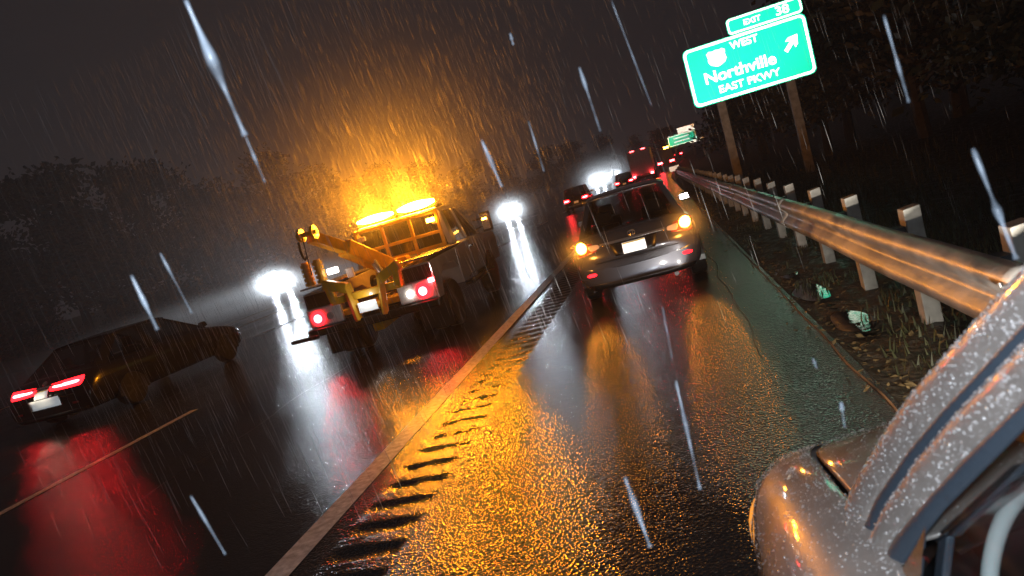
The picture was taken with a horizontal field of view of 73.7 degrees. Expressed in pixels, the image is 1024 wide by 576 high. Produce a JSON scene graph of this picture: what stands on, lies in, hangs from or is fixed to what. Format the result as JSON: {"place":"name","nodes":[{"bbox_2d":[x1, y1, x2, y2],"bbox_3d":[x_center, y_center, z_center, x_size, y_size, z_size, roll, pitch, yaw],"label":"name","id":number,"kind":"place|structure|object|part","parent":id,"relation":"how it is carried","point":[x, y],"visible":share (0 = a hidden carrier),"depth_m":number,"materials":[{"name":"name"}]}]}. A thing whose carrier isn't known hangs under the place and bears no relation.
{"place":"outdoors","nodes":[
{"label":"outdoors","id":0,"kind":"place"},
{"bbox_2d":[0,130,711,376],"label":"verge","id":1,"kind":"structure","parent":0,"point":[38,358],"depth_m":129.57,"materials":[{"name":"plant"}]},
{"bbox_2d":[0,217,73,358],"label":"tree","id":2,"kind":"object","parent":1,"relation":"on","point":[8,318],"visible":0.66,"depth_m":70.48,"materials":[{"name":"green plant"}]},
{"bbox_2d":[0,156,154,336],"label":"tree","id":3,"kind":"object","parent":1,"relation":"on","point":[25,194],"visible":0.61,"depth_m":70.86,"materials":[{"name":"green plant"}]},
{"bbox_2d":[0,201,192,328],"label":"tree","id":4,"kind":"object","parent":1,"relation":"on","point":[92,221],"visible":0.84,"depth_m":69.68,"materials":[{"name":"green plant"}]},
{"bbox_2d":[0,251,275,363],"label":"undergrowth","id":5,"kind":"object","parent":1,"relation":"on","point":[228,284],"visible":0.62,"depth_m":75.43,"materials":[{"name":"green plant"}]},
{"bbox_2d":[78,150,212,316],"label":"tree","id":6,"kind":"object","parent":1,"relation":"on","point":[128,190],"visible":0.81,"depth_m":72.20,"materials":[{"name":"green plant"}]},
{"bbox_2d":[113,162,305,301],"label":"tree","id":7,"kind":"object","parent":1,"relation":"on","point":[214,224],"visible":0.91,"depth_m":72.36,"materials":[{"name":"green plant"}]},
{"bbox_2d":[171,184,307,294],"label":"tree","id":8,"kind":"object","parent":1,"relation":"on","point":[241,189],"visible":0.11,"depth_m":76.65,"materials":[{"name":"green plant"}]},
{"bbox_2d":[0,90,850,575],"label":"road","id":9,"kind":"structure","parent":0,"point":[258,498],"depth_m":8.17,"materials":[{"name":"black asphalt"}]},
{"bbox_2d":[0,409,196,514],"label":"lane line","id":10,"kind":"object","parent":9,"relation":"on","point":[78,471],"visible":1,"depth_m":8.65,"materials":[{"name":"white paint"}]},
{"bbox_2d":[10,317,241,428],"bbox_3d":[-8.122,1.507,14.907,2.357,1.489,5.004,-14,7,15],"label":"sedan","id":11,"kind":"object","parent":9,"relation":"on","point":[128,364],"visible":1,"depth_m":13.32,"materials":[{"name":"black paint"}]},
{"bbox_3d":[-8.613,1.390,13.240,1.643,0.460,0.798,-14,7,15],"label":"rear window","id":12,"kind":"part","parent":11,"relation":"part of","materials":[{"name":"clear glass"}]},
{"bbox_3d":[-7.758,1.101,13.553,0.207,0.450,1.217,-14,7,15],"label":"side window","id":13,"kind":"part","parent":11,"relation":"part of","materials":[{"name":"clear glass"}]},
{"bbox_3d":[-7.436,0.837,14.959,0.207,0.450,1.616,-14,7,15],"label":"side window","id":14,"kind":"part","parent":11,"relation":"part of","materials":[{"name":"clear glass"}]},
{"bbox_2d":[0,329,311,479],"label":"road crack","id":15,"kind":"object","parent":9,"relation":"on","point":[128,417],"visible":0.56,"depth_m":11.06,"materials":[{"name":"black asphalt"}]},
{"bbox_2d":[255,316,302,336],"bbox_3d":[-7.491,1.228,22.049,0.150,0.001,3.000,-14,7,14],"label":"lane line","id":16,"kind":"object","parent":9,"relation":"on","point":[278,326],"visible":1,"depth_m":21.98,"materials":[{"name":"white paint"}]},
{"bbox_2d":[272,270,303,294],"bbox_3d":[-18.430,-0.552,55.916,1.997,1.489,4.558,-16,7,-3],"label":"oncoming car","id":17,"kind":"object","parent":9,"relation":"on","point":[284,281],"visible":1,"depth_m":54.82,"materials":[{"name":"white paint"}]},
{"bbox_2d":[0,178,588,409],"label":"median line","id":18,"kind":"object","parent":9,"relation":"on","point":[293,299],"visible":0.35,"depth_m":35.27,"materials":[{"name":"yellow paint"}]},
{"bbox_2d":[134,246,528,504],"bbox_3d":[-1.369,0.164,16.411,0.145,0.001,21.000,-14,7,14],"label":"road crack","id":19,"kind":"object","parent":9,"relation":"on","point":[270,416],"visible":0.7,"depth_m":8.31,"materials":[{"name":"black asphalt"}]},
{"bbox_2d":[291,199,500,353],"bbox_3d":[-1.877,-0.492,13.306,2.780,2.260,5.645,-14,7,13],"label":"tow truck","id":20,"kind":"object","parent":9,"relation":"on","point":[424,261],"visible":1,"depth_m":11.46,"materials":[{"name":"yellow metal"}]},
{"bbox_3d":[-2.077,-0.909,12.778,1.680,0.570,0.068,-14,7,13],"label":"rear window","id":21,"kind":"part","parent":20,"relation":"part of","materials":[{"name":"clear glass"}]},
{"bbox_3d":[-1.030,-1.304,13.598,0.105,0.620,1.700,-14,7,13],"label":"side window","id":22,"kind":"part","parent":20,"relation":"part of","materials":[{"name":"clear glass"}]},
{"bbox_2d":[237,179,590,327],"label":"median line","id":23,"kind":"object","parent":9,"relation":"on","point":[304,301],"visible":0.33,"depth_m":30.24,"materials":[{"name":"yellow paint"}]},
{"bbox_2d":[265,178,644,575],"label":"edge line","id":24,"kind":"object","parent":9,"relation":"on","point":[291,559],"visible":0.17,"depth_m":5.52,"materials":[{"name":"white paint"}]},
{"bbox_2d":[503,203,521,218],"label":"oncoming car","id":25,"kind":"object","parent":9,"relation":"on","point":[512,209],"visible":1,"depth_m":80.23,"materials":[{"name":"white paint"}]},
{"bbox_2d":[564,184,593,213],"bbox_3d":[4.723,-6.329,47.986,1.997,1.694,4.604,-14,7,14],"label":"suv","id":26,"kind":"object","parent":9,"relation":"on","point":[577,196],"visible":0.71,"depth_m":45.96,"materials":[{"name":"black paint"}]},
{"bbox_3d":[4.175,-6.418,45.948,1.334,0.580,0.330,-14,7,14],"label":"rear window","id":27,"kind":"part","parent":26,"relation":"part of","materials":[{"name":"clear glass"}]},
{"bbox_2d":[592,174,605,185],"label":"oncoming car","id":28,"kind":"object","parent":9,"relation":"on","point":[598,179],"visible":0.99,"depth_m":103.98,"materials":[{"name":"white paint"}]},
{"bbox_2d":[607,169,617,175],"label":"oncoming car","id":29,"kind":"object","parent":9,"relation":"on","point":[613,172],"visible":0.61,"depth_m":123.44,"materials":[{"name":"white paint"}]},
{"bbox_2d":[615,171,635,187],"bbox_3d":[10.720,-10.095,64.721,1.997,1.694,4.604,-14,7,14],"label":"suv","id":30,"kind":"object","parent":9,"relation":"on","point":[624,179],"visible":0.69,"depth_m":62.68,"materials":[{"name":"black paint"}]},
{"bbox_3d":[10.172,-10.184,62.683,1.334,0.580,0.330,-14,7,14],"label":"rear window","id":31,"kind":"part","parent":30,"relation":"part of","materials":[{"name":"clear glass"}]},
{"bbox_2d":[626,146,656,182],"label":"box truck","id":32,"kind":"object","parent":9,"relation":"on","point":[641,163],"visible":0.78,"depth_m":75.50,"materials":[{"name":"black metal"}]},
{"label":"rear door","id":33,"kind":"part","parent":32,"relation":"part of","materials":[{"name":"grey metal"}]},
{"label":"rear door","id":34,"kind":"part","parent":32,"relation":"part of","materials":[{"name":"grey metal"}]},
{"bbox_2d":[299,257,580,575],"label":"rumble strip","id":35,"kind":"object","parent":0,"point":[377,532],"depth_m":5.18,"materials":[{"name":"asphalt"}]},
{"bbox_2d":[0,0,931,330],"label":"sky","id":36,"kind":"structure","parent":0,"point":[202,84],"materials":[{"name":"black"}]},
{"bbox_2d":[391,140,901,575],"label":"road","id":37,"kind":"structure","parent":0,"point":[657,426],"depth_m":4.49,"materials":[{"name":"grey asphalt"}]},
{"bbox_2d":[570,178,707,299],"bbox_3d":[2.051,-0.972,11.323,1.997,1.489,4.565,-14,7,13],"label":"suv","id":38,"kind":"object","parent":37,"relation":"on","point":[639,231],"visible":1,"depth_m":9.35,"materials":[{"name":"grey paint"}]},
{"bbox_3d":[1.643,-1.128,9.783,1.334,0.460,0.730,-14,7,13],"label":"rear window","id":39,"kind":"part","parent":38,"relation":"part of","materials":[{"name":"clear glass"}]},
{"bbox_2d":[655,146,676,171],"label":"service truck","id":40,"kind":"object","parent":37,"relation":"on","point":[666,157],"visible":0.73,"depth_m":91.17,"materials":[{"name":"black paint"}]},
{"bbox_2d":[674,148,684,157],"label":"suv","id":41,"kind":"object","parent":37,"relation":"on","point":[680,152],"visible":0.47,"depth_m":107.09,"materials":[{"name":"black paint"}]},
{"bbox_2d":[705,249,762,357],"bbox_3d":[3.176,-0.469,10.924,0.095,0.001,11.500,-14,7,14],"label":"road crack","id":42,"kind":"object","parent":37,"relation":"on","point":[738,307],"visible":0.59,"depth_m":7.04,"materials":[{"name":"black asphalt"}]},
{"bbox_2d":[698,207,897,412],"bbox_3d":[4.014,-0.925,12.663,0.038,0.010,22.350,-14,7,14],"label":"road edge crack","id":43,"kind":"object","parent":37,"relation":"on","point":[862,376],"visible":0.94,"depth_m":5.22,"materials":[{"name":"black asphalt"}]},
{"bbox_2d":[749,266,1023,575],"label":"parked car","id":44,"kind":"object","parent":37,"relation":"on","point":[928,480],"visible":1,"depth_m":1.04,"materials":[{"name":"silver paint"}]},
{"bbox_2d":[671,63,1023,405],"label":"verge","id":45,"kind":"structure","parent":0,"point":[889,129],"depth_m":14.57,"materials":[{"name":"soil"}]},
{"bbox_2d":[669,165,678,178],"bbox_3d":[14.277,-9.985,59.585,0.849,1.336,0.100,-14,7,14],"label":"marker plate","id":46,"kind":"object","parent":45,"relation":"on","point":[672,168],"visible":0.71,"depth_m":59.52,"materials":[{"name":"white metal"}]},
{"bbox_2d":[667,123,696,159],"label":"highway sign","id":47,"kind":"object","parent":45,"relation":"on","point":[678,139],"visible":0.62,"depth_m":104.46,"materials":[{"name":"teal metal"}]},
{"bbox_2d":[690,137,706,158],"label":"highway sign","id":48,"kind":"object","parent":45,"relation":"on","point":[694,140],"visible":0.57,"depth_m":98.62,"materials":[{"name":"white"}]},
{"bbox_2d":[691,100,782,159],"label":"tree","id":49,"kind":"object","parent":45,"relation":"on","point":[744,147],"visible":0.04,"depth_m":72.36,"materials":[{"name":"green plant"}]},
{"bbox_2d":[694,92,791,153],"bbox_3d":[19.815,-15.381,57.253,9.220,9.914,11.570,-15,7,12],"label":"tree","id":50,"kind":"object","parent":45,"relation":"on","point":[765,145],"visible":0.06,"depth_m":57.48,"materials":[{"name":"green plant"}]},
{"bbox_2d":[686,88,806,160],"bbox_3d":[16.315,-12.451,46.389,9.738,8.688,8.160,-13,7,21],"label":"tree","id":51,"kind":"object","parent":45,"relation":"on","point":[739,114],"visible":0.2,"depth_m":45.98,"materials":[{"name":"green plant"}]},
{"bbox_2d":[683,0,816,183],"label":"highway sign","id":52,"kind":"object","parent":45,"relation":"on","point":[749,59],"visible":0.98,"depth_m":23.79,"materials":[{"name":"teal metal"}]},
{"bbox_2d":[775,268,797,277],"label":"puddle","id":53,"kind":"object","parent":45,"relation":"on","point":[791,275],"visible":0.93,"depth_m":8.23,"materials":[{"name":"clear liquid"}]},
{"bbox_2d":[792,283,830,300],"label":"puddle","id":54,"kind":"object","parent":45,"relation":"on","point":[797,292],"visible":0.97,"depth_m":7.12,"materials":[{"name":"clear liquid"}]},
{"bbox_2d":[727,0,897,156],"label":"tree","id":55,"kind":"object","parent":45,"relation":"on","point":[814,96],"visible":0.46,"depth_m":29.34,"materials":[{"name":"green plant"}]},
{"bbox_2d":[826,304,838,309],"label":"puddle","id":56,"kind":"object","parent":45,"relation":"on","point":[830,305],"visible":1,"depth_m":6.38,"materials":[{"name":"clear liquid"}]},
{"bbox_2d":[692,198,982,401],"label":"leaf litter","id":57,"kind":"object","parent":45,"relation":"on","point":[909,384],"visible":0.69,"depth_m":6.55,"materials":[{"name":"brown plant"}]},
{"bbox_2d":[725,0,969,117],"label":"tree","id":58,"kind":"object","parent":45,"relation":"on","point":[957,99],"visible":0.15,"depth_m":29.35,"materials":[{"name":"green plant"}]},
{"bbox_2d":[674,155,1023,324],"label":"guardrail","id":59,"kind":"object","parent":45,"relation":"on","point":[933,273],"visible":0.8,"depth_m":5.16,"materials":[{"name":"metal"}]},
{"bbox_2d":[830,311,877,331],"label":"puddle","id":60,"kind":"object","parent":45,"relation":"on","point":[847,320],"visible":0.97,"depth_m":5.75,"materials":[{"name":"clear liquid"}]},
{"bbox_2d":[726,0,987,143],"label":"tree","id":61,"kind":"object","parent":45,"relation":"on","point":[846,119],"visible":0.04,"depth_m":35.87,"materials":[{"name":"green plant"}]},
{"bbox_2d":[806,0,992,138],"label":"tree","id":62,"kind":"object","parent":45,"relation":"on","point":[919,109],"visible":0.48,"depth_m":24.49,"materials":[{"name":"green plant"}]},
{"bbox_2d":[826,0,1022,127],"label":"tree","id":63,"kind":"object","parent":45,"relation":"on","point":[906,5],"visible":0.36,"depth_m":19.95,"materials":[{"name":"green plant"}]},
{"bbox_2d":[880,0,1023,111],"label":"tree","id":64,"kind":"object","parent":45,"relation":"on","point":[994,37],"visible":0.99,"depth_m":15.82,"materials":[{"name":"green plant"}]},
{"bbox_3d":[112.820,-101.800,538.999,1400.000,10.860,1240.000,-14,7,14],"label":"ground","id":65,"kind":"structure","parent":0,"visible":0},
{"bbox_2d":[227,142,320,271],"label":"tree","id":66,"kind":"object","parent":65,"relation":"on","point":[266,166],"visible":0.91,"depth_m":75.85,"materials":[{"name":"green plant"}]},
{"bbox_2d":[265,162,346,272],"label":"tree","id":67,"kind":"object","parent":65,"relation":"on","point":[321,207],"visible":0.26,"depth_m":82.55,"materials":[{"name":"green plant"}]},
{"bbox_2d":[304,164,408,255],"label":"tree","id":68,"kind":"object","parent":65,"relation":"on","point":[350,209],"visible":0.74,"depth_m":86.10,"materials":[{"name":"green plant"}]},
{"bbox_2d":[355,160,421,218],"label":"tree","id":69,"kind":"object","parent":65,"relation":"on","point":[380,171],"visible":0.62,"depth_m":91.98,"materials":[{"name":"green plant"}]},
{"bbox_2d":[396,154,458,207],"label":"tree","id":70,"kind":"object","parent":65,"relation":"on","point":[421,189],"visible":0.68,"depth_m":97.85,"materials":[{"name":"green plant"}]},
{"bbox_2d":[438,156,499,220],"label":"tree","id":71,"kind":"object","parent":65,"relation":"on","point":[465,198],"visible":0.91,"depth_m":105.48,"materials":[{"name":"green plant"}]},
{"bbox_2d":[487,157,533,209],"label":"tree","id":72,"kind":"object","parent":65,"relation":"on","point":[510,188],"visible":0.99,"depth_m":112.69,"materials":[{"name":"green plant"}]},
{"bbox_2d":[521,146,573,199],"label":"tree","id":73,"kind":"object","parent":65,"relation":"on","point":[545,176],"visible":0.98,"depth_m":120.96,"materials":[{"name":"green plant"}]},
{"bbox_2d":[538,138,606,193],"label":"tree","id":74,"kind":"object","parent":65,"relation":"on","point":[570,159],"visible":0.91,"depth_m":127.31,"materials":[{"name":"green plant"}]},
{"bbox_2d":[583,133,619,178],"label":"tree","id":75,"kind":"object","parent":65,"relation":"on","point":[601,153],"visible":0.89,"depth_m":135.84,"materials":[{"name":"green plant"}]},
{"bbox_2d":[619,133,656,168],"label":"tree","id":76,"kind":"object","parent":65,"relation":"on","point":[633,144],"visible":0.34,"depth_m":143.82,"materials":[{"name":"green plant"}]},
{"bbox_2d":[645,124,686,158],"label":"tree","id":77,"kind":"object","parent":65,"relation":"on","point":[661,135],"visible":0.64,"depth_m":142.87,"materials":[{"name":"green plant"}]}
]}

